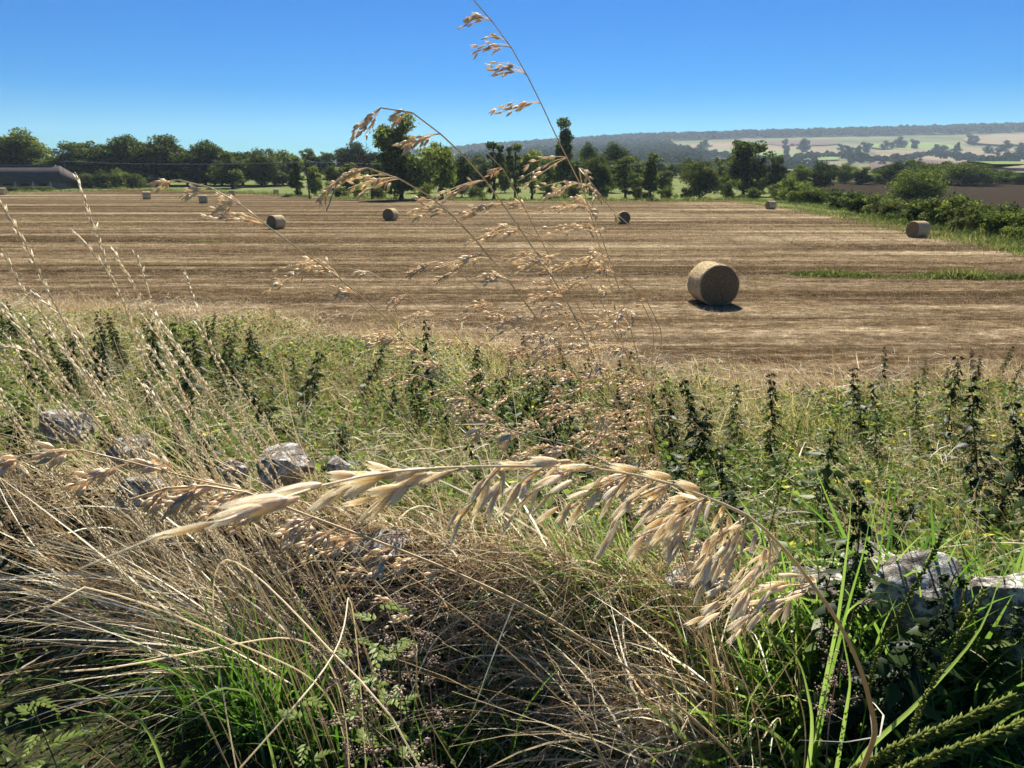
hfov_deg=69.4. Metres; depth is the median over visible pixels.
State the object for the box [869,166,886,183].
hedgerow tree
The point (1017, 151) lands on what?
hillside tree
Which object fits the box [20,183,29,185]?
window
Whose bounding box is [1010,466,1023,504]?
nettle
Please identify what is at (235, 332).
nettle
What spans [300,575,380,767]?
dried dock
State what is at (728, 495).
nettle
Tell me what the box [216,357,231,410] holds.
nettle
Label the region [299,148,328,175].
woodland tree
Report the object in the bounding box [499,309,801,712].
bare stalk
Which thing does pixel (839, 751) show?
grass blade
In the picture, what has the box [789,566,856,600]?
wall stone
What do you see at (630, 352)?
nettle
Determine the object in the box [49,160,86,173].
woodland tree
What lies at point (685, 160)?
belt tree
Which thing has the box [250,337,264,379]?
nettle
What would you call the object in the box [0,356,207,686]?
spiky stalk
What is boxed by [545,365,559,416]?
nettle
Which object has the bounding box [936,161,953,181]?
hedgerow tree
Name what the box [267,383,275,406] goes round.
nettle
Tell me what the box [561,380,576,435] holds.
nettle
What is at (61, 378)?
spiky stalk
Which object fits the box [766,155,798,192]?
field tree
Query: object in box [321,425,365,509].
nettle
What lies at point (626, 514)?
nettle
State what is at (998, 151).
hillside tree
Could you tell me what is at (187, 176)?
woodland tree
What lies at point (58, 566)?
dry grass
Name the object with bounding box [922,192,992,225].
hedge shrub
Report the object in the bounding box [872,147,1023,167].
hill field
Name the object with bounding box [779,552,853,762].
nettle
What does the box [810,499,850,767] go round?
grass blade
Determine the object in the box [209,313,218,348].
nettle
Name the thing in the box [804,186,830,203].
hedge shrub
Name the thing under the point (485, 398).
nettle
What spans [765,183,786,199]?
hedge shrub
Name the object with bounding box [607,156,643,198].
field tree
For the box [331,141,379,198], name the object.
bare tree
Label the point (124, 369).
nettle
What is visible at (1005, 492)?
nettle
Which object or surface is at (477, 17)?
oat stalk
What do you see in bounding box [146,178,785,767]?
oat stalk
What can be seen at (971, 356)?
nettle
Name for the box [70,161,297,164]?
overhead cable
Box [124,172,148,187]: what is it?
hedge shrub
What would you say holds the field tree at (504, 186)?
on the ground at (18, 730)
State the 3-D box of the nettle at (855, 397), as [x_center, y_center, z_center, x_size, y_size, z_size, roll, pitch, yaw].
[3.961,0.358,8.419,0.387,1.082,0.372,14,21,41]
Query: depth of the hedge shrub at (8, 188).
176.98 m
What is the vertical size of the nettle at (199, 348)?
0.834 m
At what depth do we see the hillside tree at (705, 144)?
1741.38 m
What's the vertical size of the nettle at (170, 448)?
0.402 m
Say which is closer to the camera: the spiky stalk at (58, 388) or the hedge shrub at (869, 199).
the spiky stalk at (58, 388)
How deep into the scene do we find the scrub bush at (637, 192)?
132.72 m
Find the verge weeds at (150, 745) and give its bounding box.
[0,423,1022,767]
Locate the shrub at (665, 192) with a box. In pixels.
[657,184,678,198]
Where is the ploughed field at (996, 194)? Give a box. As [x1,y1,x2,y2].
[824,181,1023,211]
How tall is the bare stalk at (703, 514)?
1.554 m
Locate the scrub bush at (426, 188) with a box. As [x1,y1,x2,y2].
[410,182,432,197]
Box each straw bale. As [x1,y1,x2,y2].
[0,188,7,194]
[142,191,150,198]
[198,195,207,202]
[266,215,285,228]
[382,208,398,220]
[618,211,630,223]
[687,260,740,304]
[765,201,776,208]
[905,221,930,237]
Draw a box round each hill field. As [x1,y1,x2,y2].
[690,142,863,152]
[709,149,838,159]
[715,162,860,172]
[768,140,839,145]
[868,159,989,172]
[872,142,965,149]
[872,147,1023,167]
[961,161,1023,168]
[962,134,1023,144]
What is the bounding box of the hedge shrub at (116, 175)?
[103,167,133,187]
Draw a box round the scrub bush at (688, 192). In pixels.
[679,186,691,198]
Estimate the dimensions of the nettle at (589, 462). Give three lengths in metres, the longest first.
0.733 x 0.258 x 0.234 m
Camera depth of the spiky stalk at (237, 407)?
1.38 m
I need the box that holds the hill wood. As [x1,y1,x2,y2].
[452,138,710,167]
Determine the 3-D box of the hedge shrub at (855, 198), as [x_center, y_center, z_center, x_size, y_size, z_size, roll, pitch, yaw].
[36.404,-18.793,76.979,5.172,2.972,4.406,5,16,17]
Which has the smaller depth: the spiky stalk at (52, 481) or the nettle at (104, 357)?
the spiky stalk at (52, 481)
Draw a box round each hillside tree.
[695,144,708,151]
[700,139,711,147]
[710,149,717,157]
[782,139,794,147]
[783,146,789,153]
[796,138,810,146]
[796,140,810,151]
[808,155,818,166]
[836,144,846,151]
[842,146,852,158]
[847,154,857,164]
[854,145,862,155]
[855,152,868,162]
[860,142,873,152]
[877,158,886,163]
[879,140,891,149]
[889,141,897,149]
[890,153,904,162]
[894,135,908,147]
[902,154,914,160]
[910,139,919,147]
[927,144,942,151]
[942,145,953,151]
[953,142,962,151]
[966,133,980,144]
[981,144,994,152]
[992,148,1002,154]
[997,139,1013,150]
[1006,152,1015,158]
[1012,149,1023,155]
[1015,142,1023,151]
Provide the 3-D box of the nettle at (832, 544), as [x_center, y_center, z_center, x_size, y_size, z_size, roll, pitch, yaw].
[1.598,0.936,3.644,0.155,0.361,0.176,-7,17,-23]
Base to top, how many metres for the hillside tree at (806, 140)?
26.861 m
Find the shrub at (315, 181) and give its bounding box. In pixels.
[304,165,331,195]
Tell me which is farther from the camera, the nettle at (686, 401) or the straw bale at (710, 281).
the straw bale at (710, 281)
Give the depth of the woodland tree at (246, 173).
210.97 m
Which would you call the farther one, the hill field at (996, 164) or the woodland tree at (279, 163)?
the hill field at (996, 164)
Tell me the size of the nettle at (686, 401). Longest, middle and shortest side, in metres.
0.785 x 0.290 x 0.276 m
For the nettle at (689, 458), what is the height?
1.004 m
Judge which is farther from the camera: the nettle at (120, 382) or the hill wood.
the hill wood
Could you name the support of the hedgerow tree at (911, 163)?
on the ground at (18, 730)
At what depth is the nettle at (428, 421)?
8.31 m
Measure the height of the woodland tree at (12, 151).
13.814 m
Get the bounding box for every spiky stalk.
[0,200,335,758]
[0,250,358,767]
[0,300,299,762]
[0,308,339,765]
[0,343,316,767]
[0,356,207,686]
[0,388,242,767]
[0,394,224,760]
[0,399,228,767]
[0,406,200,720]
[1,347,221,700]
[3,332,240,705]
[18,312,262,699]
[30,290,335,762]
[41,320,299,752]
[51,395,282,753]
[57,399,293,767]
[61,345,308,753]
[68,326,327,767]
[70,228,321,747]
[73,172,378,761]
[84,368,325,767]
[110,246,354,759]
[132,248,372,767]
[137,331,368,713]
[137,378,364,755]
[138,310,385,751]
[140,347,366,719]
[143,383,378,765]
[145,305,399,767]
[145,344,381,746]
[153,316,389,735]
[161,343,404,767]
[164,326,391,715]
[164,384,388,750]
[183,270,360,728]
[191,321,424,737]
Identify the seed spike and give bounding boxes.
[742,421,799,724]
[850,690,1021,767]
[853,526,947,763]
[893,586,987,767]
[898,716,1023,767]
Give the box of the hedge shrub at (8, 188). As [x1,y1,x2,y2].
[1,185,21,190]
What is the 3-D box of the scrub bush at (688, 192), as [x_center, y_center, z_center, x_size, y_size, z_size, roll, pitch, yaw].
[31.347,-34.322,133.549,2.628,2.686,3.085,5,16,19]
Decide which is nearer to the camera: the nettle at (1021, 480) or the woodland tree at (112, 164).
the nettle at (1021, 480)
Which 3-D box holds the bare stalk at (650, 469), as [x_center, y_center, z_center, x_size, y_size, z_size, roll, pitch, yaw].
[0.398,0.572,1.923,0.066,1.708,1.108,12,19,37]
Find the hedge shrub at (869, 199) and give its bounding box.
[860,192,903,214]
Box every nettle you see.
[0,306,11,345]
[0,323,8,357]
[0,404,43,464]
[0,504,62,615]
[5,302,19,344]
[19,345,57,408]
[27,323,56,388]
[38,371,61,406]
[44,332,83,394]
[56,482,107,589]
[59,327,80,402]
[60,332,68,364]
[63,341,83,387]
[64,360,86,410]
[65,338,85,395]
[82,356,106,409]
[82,413,125,474]
[89,331,113,408]
[89,337,113,392]
[94,311,112,366]
[95,342,114,388]
[97,323,107,363]
[105,323,124,354]
[106,313,128,372]
[110,363,117,395]
[111,321,131,363]
[113,331,132,370]
[114,366,128,402]
[120,366,128,398]
[134,366,147,402]
[140,355,158,416]
[141,322,157,366]
[146,326,170,390]
[147,318,166,389]
[153,421,197,479]
[162,337,172,370]
[164,326,176,356]
[168,339,210,436]
[169,322,199,407]
[177,434,230,498]
[187,326,210,397]
[190,336,201,384]
[194,344,210,390]
[199,321,217,375]
[205,322,225,383]
[206,353,214,381]
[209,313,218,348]
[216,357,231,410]
[218,327,234,385]
[220,335,241,402]
[228,342,245,400]
[231,320,237,348]
[235,382,309,453]
[238,330,252,383]
[244,368,253,392]
[248,338,270,391]
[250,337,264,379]
[252,338,264,384]
[264,357,288,394]
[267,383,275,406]
[287,352,325,424]
[289,356,303,391]
[309,375,319,404]
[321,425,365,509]
[352,343,386,413]
[378,379,401,434]
[404,369,417,423]
[407,351,424,425]
[411,399,421,430]
[416,320,444,420]
[421,403,437,445]
[430,394,442,433]
[439,364,454,397]
[439,399,453,448]
[456,419,468,446]
[460,349,482,420]
[463,445,520,548]
[467,346,488,406]
[474,372,493,433]
[479,377,493,441]
[488,379,518,476]
[492,368,510,400]
[501,374,536,476]
[501,376,527,449]
[507,351,516,376]
[511,394,524,422]
[519,332,532,376]
[519,388,525,410]
[522,383,552,445]
[531,391,564,469]
[531,408,548,470]
[534,366,548,408]
[534,451,563,507]
[537,379,555,431]
[539,383,570,474]
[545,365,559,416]
[547,440,568,545]
[554,413,567,459]
[557,342,569,376]
[560,357,574,387]
[561,358,589,429]
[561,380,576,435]
[562,410,596,501]
[563,369,575,400]
[571,433,601,500]
[581,413,602,465]
[589,377,605,416]
[603,384,624,452]
[606,403,641,473]
[607,360,625,419]
[609,452,642,538]
[614,407,645,503]
[620,351,637,419]
[628,370,646,410]
[633,393,667,512]
[646,431,657,457]
[652,405,667,455]
[658,387,683,495]
[663,392,675,441]
[663,407,715,502]
[663,462,699,566]
[668,407,685,474]
[674,490,699,552]
[678,379,735,506]
[683,386,701,429]
[690,490,751,567]
[705,445,762,583]
[724,407,736,445]
[725,384,748,465]
[754,372,786,495]
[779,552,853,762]
[790,428,853,564]
[793,480,900,767]
[806,603,969,766]
[825,535,842,560]
[842,368,873,452]
[853,573,969,767]
[861,382,894,478]
[871,502,921,554]
[878,346,889,389]
[902,381,927,457]
[919,360,928,396]
[927,355,969,464]
[937,368,949,402]
[944,396,982,464]
[944,604,1023,767]
[954,374,1002,525]
[966,426,1023,559]
[967,348,979,383]
[969,355,983,395]
[979,431,1021,494]
[991,346,1013,392]
[997,401,1023,530]
[1009,365,1023,393]
[1009,383,1019,400]
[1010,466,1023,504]
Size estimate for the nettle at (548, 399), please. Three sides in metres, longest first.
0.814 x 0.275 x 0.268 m
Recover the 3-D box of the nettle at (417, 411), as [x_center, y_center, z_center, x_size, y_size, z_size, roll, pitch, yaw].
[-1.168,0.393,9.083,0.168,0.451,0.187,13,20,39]
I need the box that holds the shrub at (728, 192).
[718,173,743,198]
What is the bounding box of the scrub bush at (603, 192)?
[593,184,610,198]
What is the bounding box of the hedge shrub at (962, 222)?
[942,202,998,229]
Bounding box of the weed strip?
[785,264,1023,281]
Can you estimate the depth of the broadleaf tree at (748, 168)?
147.06 m
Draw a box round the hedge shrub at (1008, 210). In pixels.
[970,201,1022,234]
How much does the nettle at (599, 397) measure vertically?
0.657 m
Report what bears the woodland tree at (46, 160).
on the ground at (18, 730)
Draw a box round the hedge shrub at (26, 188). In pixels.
[10,186,35,190]
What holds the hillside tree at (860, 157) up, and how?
on the ground at (18, 730)
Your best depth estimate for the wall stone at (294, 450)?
3.31 m
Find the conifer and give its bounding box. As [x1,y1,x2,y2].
[549,117,575,192]
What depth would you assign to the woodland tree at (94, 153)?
207.30 m
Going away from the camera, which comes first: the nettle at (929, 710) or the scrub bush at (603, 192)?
the nettle at (929, 710)
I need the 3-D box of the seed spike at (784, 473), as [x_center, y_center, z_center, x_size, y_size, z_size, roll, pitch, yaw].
[0.675,0.673,2.059,0.043,1.395,0.661,4,16,14]
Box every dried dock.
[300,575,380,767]
[329,676,405,767]
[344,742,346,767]
[364,629,424,767]
[392,578,454,765]
[405,731,444,767]
[813,598,876,767]
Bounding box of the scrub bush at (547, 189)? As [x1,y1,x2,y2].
[539,179,557,198]
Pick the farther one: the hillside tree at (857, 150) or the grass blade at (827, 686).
the hillside tree at (857, 150)
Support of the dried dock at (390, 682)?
on the ground at (18, 730)
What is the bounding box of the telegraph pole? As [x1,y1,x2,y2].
[300,160,310,198]
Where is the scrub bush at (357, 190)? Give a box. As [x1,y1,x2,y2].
[348,185,369,197]
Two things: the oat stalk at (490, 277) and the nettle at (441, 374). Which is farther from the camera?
the nettle at (441, 374)
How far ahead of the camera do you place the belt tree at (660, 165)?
269.99 m
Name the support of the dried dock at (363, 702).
on the ground at (18, 730)
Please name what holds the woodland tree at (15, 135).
on the ground at (18, 730)
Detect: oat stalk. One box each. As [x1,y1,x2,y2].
[0,440,605,767]
[129,485,740,767]
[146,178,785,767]
[215,460,456,767]
[312,167,760,765]
[346,268,693,716]
[349,107,739,759]
[380,373,744,764]
[404,261,709,760]
[455,424,805,767]
[457,0,712,758]
[484,152,730,764]
[502,227,714,758]
[575,168,715,767]
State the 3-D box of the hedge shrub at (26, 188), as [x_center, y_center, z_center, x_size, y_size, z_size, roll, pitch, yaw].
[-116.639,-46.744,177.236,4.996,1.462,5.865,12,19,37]
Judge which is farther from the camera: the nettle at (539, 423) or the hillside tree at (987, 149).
the hillside tree at (987, 149)
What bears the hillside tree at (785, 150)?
on the ground at (18, 730)
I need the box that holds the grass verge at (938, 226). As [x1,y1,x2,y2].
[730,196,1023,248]
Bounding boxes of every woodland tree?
[0,127,54,164]
[0,137,48,164]
[0,156,36,164]
[24,151,90,164]
[47,140,98,184]
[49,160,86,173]
[67,159,105,182]
[80,135,137,184]
[93,157,141,180]
[95,134,140,181]
[123,133,183,171]
[129,143,181,184]
[132,162,176,185]
[159,142,222,184]
[168,165,207,185]
[179,139,222,184]
[190,162,222,185]
[196,151,248,184]
[217,151,255,184]
[243,153,301,184]
[244,166,290,185]
[273,148,308,184]
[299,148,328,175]
[314,152,336,175]
[328,141,367,168]
[347,149,372,175]
[365,152,389,167]
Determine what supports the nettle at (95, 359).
on the ground at (18, 730)
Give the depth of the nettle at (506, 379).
10.41 m
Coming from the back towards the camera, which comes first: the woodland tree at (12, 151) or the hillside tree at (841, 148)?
the hillside tree at (841, 148)
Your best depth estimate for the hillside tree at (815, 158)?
1006.03 m
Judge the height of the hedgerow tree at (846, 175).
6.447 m
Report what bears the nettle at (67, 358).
on the ground at (18, 730)
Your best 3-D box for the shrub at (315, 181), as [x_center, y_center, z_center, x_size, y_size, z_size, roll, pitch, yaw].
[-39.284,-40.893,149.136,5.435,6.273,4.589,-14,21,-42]
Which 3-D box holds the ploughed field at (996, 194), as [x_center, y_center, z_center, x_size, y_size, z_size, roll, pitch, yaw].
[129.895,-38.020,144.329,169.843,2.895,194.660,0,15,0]
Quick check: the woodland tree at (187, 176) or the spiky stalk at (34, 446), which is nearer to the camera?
the spiky stalk at (34, 446)
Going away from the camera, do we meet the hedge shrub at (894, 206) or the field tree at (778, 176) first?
the hedge shrub at (894, 206)
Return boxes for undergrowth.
[0,298,1023,616]
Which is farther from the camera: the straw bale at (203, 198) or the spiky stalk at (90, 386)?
the straw bale at (203, 198)
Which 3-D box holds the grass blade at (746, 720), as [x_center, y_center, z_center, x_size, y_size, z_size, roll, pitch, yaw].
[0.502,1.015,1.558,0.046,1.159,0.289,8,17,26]
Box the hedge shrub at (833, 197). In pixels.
[824,188,870,207]
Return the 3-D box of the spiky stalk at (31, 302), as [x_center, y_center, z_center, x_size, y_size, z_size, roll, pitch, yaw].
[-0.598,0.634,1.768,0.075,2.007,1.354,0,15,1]
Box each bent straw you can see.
[39,586,347,758]
[60,637,349,767]
[213,559,420,767]
[239,597,365,767]
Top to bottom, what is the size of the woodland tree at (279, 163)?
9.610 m
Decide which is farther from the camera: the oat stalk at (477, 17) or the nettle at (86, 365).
the nettle at (86, 365)
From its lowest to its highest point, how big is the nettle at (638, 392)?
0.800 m
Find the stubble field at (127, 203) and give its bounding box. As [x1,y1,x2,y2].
[0,189,1023,400]
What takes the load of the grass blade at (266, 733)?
on the ground at (18, 730)
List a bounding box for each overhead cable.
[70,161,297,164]
[312,162,692,165]
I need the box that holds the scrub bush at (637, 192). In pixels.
[630,186,643,198]
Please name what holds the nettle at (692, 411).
on the ground at (18, 730)
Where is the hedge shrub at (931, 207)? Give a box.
[913,195,951,224]
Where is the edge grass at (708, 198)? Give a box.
[8,186,750,201]
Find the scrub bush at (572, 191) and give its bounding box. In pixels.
[561,184,583,197]
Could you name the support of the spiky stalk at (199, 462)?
on the ground at (18, 730)
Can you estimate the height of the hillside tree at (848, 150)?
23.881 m
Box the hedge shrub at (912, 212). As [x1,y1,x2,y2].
[886,197,927,221]
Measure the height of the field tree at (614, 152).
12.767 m
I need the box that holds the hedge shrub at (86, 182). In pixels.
[72,172,96,187]
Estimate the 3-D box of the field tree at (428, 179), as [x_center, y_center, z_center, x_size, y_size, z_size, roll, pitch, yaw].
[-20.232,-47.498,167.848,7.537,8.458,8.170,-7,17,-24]
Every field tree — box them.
[323,165,340,191]
[337,162,365,190]
[364,160,387,191]
[419,159,437,190]
[424,141,458,197]
[430,164,454,192]
[449,153,479,196]
[471,163,489,189]
[478,141,510,198]
[496,166,513,192]
[500,143,525,198]
[514,148,545,198]
[539,158,570,190]
[568,160,592,191]
[577,141,601,183]
[577,154,617,197]
[600,140,639,183]
[605,160,622,191]
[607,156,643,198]
[627,161,645,188]
[639,152,659,198]
[654,170,673,189]
[715,165,729,191]
[752,172,768,190]
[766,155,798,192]
[787,163,814,183]
[808,159,841,188]
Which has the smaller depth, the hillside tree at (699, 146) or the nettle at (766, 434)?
the nettle at (766, 434)
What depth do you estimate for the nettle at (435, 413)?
8.96 m
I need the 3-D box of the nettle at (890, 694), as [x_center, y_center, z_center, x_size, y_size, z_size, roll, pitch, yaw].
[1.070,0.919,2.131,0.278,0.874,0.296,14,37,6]
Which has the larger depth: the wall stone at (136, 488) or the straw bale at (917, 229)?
the straw bale at (917, 229)
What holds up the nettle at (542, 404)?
on the ground at (18, 730)
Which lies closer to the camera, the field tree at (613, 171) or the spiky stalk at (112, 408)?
the spiky stalk at (112, 408)
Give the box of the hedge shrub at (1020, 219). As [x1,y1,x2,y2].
[1010,211,1023,238]
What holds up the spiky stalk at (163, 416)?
on the ground at (18, 730)
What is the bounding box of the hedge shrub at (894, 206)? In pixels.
[875,199,908,218]
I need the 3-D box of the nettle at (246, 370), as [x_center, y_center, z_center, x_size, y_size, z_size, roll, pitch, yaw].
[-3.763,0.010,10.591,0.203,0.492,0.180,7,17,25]
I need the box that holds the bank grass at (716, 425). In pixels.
[0,289,1023,595]
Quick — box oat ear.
[80,457,877,767]
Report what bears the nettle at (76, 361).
on the ground at (18, 730)
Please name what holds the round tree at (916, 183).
on the ground at (18, 730)
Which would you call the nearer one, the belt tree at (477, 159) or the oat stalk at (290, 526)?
the oat stalk at (290, 526)
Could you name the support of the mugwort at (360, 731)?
on the ground at (18, 730)
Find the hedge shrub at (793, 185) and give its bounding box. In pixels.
[775,174,813,201]
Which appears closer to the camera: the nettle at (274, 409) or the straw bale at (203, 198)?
the nettle at (274, 409)
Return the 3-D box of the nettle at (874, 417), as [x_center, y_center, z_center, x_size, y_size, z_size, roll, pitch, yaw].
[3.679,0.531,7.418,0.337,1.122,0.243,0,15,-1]
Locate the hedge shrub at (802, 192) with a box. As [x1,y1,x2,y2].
[787,183,824,203]
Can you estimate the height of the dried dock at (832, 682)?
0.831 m
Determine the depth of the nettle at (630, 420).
6.53 m
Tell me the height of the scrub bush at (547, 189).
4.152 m
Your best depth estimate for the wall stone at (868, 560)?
2.56 m
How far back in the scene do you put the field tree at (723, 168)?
167.60 m
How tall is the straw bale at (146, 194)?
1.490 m
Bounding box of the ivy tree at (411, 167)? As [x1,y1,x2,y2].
[369,113,443,199]
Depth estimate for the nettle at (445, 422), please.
8.06 m
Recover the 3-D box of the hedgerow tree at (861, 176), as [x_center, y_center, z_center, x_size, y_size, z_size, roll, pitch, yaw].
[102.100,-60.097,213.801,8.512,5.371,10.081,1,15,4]
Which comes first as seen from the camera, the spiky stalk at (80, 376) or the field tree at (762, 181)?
the spiky stalk at (80, 376)
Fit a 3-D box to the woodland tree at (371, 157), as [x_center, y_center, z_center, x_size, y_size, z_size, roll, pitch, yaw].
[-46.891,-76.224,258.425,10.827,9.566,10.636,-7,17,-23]
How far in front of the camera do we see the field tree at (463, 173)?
142.43 m
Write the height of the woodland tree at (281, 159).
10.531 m
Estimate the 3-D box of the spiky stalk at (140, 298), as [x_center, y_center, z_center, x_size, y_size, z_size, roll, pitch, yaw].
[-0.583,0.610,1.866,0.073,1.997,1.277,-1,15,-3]
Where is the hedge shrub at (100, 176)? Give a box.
[86,168,117,187]
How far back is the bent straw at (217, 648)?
1.19 m
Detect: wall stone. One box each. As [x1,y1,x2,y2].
[38,409,95,443]
[106,433,150,468]
[116,474,170,508]
[217,459,249,485]
[256,442,314,492]
[327,455,350,474]
[352,526,410,568]
[665,557,731,590]
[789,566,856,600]
[838,541,893,574]
[865,550,964,636]
[959,573,978,628]
[964,572,1023,660]
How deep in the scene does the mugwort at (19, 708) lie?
1.93 m
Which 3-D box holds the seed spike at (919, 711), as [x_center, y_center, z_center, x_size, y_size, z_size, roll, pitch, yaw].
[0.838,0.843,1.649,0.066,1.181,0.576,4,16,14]
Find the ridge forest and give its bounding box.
[367,122,1023,159]
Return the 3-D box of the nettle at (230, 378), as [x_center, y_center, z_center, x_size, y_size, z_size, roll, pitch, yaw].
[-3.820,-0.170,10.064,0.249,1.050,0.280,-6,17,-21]
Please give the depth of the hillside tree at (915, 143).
1655.01 m
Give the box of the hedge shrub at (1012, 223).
[981,208,1023,235]
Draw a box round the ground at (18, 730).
[0,130,1023,767]
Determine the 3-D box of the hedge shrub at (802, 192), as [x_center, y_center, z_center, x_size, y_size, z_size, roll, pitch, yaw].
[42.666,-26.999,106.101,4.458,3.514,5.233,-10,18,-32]
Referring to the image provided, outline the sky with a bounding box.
[0,0,1023,161]
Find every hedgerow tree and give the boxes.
[833,163,859,182]
[851,166,882,183]
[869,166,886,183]
[877,160,906,183]
[903,159,924,175]
[911,161,944,181]
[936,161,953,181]
[984,169,1012,183]
[997,169,1019,183]
[1011,174,1023,183]
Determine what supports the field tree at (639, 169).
on the ground at (18, 730)
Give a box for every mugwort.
[14,696,85,767]
[276,696,332,767]
[327,637,388,766]
[354,600,417,767]
[378,637,420,767]
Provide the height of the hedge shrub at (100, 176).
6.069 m
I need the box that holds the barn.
[0,165,81,189]
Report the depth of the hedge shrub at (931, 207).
54.71 m
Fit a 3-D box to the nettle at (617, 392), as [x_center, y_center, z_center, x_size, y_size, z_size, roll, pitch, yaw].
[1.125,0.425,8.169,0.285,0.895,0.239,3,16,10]
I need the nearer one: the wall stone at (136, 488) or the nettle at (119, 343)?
the wall stone at (136, 488)
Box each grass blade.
[6,678,164,767]
[141,687,276,767]
[705,625,813,767]
[746,660,779,767]
[807,702,883,754]
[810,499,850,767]
[813,507,871,767]
[835,592,899,767]
[854,561,1004,763]
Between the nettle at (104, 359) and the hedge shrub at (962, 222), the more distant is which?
the hedge shrub at (962, 222)
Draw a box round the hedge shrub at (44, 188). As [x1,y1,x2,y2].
[33,186,55,190]
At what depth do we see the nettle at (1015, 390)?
10.71 m
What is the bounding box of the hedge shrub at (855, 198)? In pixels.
[836,189,890,213]
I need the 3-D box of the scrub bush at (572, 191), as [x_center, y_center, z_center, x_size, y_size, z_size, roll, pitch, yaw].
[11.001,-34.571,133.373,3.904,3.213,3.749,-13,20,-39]
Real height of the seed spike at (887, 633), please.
1.229 m
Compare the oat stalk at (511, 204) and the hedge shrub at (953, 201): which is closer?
the oat stalk at (511, 204)
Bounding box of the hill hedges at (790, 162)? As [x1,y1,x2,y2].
[700,150,1023,169]
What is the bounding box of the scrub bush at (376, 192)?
[369,187,388,197]
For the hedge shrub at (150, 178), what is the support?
on the ground at (18, 730)
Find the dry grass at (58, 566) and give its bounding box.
[0,320,1023,767]
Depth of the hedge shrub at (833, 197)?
87.35 m
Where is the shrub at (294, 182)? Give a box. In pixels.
[286,156,304,194]
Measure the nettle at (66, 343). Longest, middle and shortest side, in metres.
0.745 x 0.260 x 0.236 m
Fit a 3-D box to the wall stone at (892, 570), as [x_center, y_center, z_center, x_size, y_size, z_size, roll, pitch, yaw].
[1.351,0.721,2.401,0.362,0.328,0.208,-3,16,-11]
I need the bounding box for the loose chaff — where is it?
[0,209,1023,395]
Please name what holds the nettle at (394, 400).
on the ground at (18, 730)
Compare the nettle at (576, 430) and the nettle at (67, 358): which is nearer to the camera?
the nettle at (576, 430)
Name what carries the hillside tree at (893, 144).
on the ground at (18, 730)
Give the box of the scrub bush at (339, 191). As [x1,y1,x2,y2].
[334,187,349,196]
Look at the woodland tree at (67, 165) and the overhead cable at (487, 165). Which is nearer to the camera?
the overhead cable at (487, 165)
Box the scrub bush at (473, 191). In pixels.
[468,186,486,198]
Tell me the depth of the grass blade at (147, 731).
1.57 m
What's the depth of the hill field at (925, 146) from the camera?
1724.08 m
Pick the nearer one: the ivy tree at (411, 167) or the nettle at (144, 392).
the nettle at (144, 392)
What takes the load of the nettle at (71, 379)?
on the ground at (18, 730)
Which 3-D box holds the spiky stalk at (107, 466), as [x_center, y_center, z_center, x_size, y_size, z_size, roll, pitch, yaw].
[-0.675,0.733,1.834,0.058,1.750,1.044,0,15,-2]
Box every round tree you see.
[205,151,248,187]
[243,146,287,185]
[677,160,729,197]
[881,165,953,201]
[938,161,1002,185]
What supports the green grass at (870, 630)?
on the ground at (18, 730)
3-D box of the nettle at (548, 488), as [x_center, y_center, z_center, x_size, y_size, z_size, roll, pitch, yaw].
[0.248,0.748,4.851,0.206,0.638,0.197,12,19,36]
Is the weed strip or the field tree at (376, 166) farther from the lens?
the field tree at (376, 166)
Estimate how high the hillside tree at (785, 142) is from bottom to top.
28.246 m
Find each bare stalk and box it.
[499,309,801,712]
[506,366,664,732]
[529,313,671,737]
[534,304,718,725]
[541,258,730,725]
[591,367,755,730]
[592,270,713,700]
[594,337,693,730]
[603,280,709,719]
[606,359,678,724]
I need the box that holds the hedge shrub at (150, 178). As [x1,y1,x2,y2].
[142,174,157,186]
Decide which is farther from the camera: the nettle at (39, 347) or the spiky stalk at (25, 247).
the nettle at (39, 347)
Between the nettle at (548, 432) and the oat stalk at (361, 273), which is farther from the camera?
the nettle at (548, 432)
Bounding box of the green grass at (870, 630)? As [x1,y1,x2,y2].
[0,430,1023,767]
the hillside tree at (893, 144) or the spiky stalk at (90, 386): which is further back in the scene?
the hillside tree at (893, 144)
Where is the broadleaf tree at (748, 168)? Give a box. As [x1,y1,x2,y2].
[713,139,776,194]
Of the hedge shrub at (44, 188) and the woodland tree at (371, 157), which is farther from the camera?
the woodland tree at (371, 157)
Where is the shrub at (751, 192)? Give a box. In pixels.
[737,186,766,198]
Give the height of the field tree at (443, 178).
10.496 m
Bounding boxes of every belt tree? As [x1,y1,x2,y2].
[470,153,487,172]
[654,158,675,171]
[663,163,681,176]
[675,157,696,175]

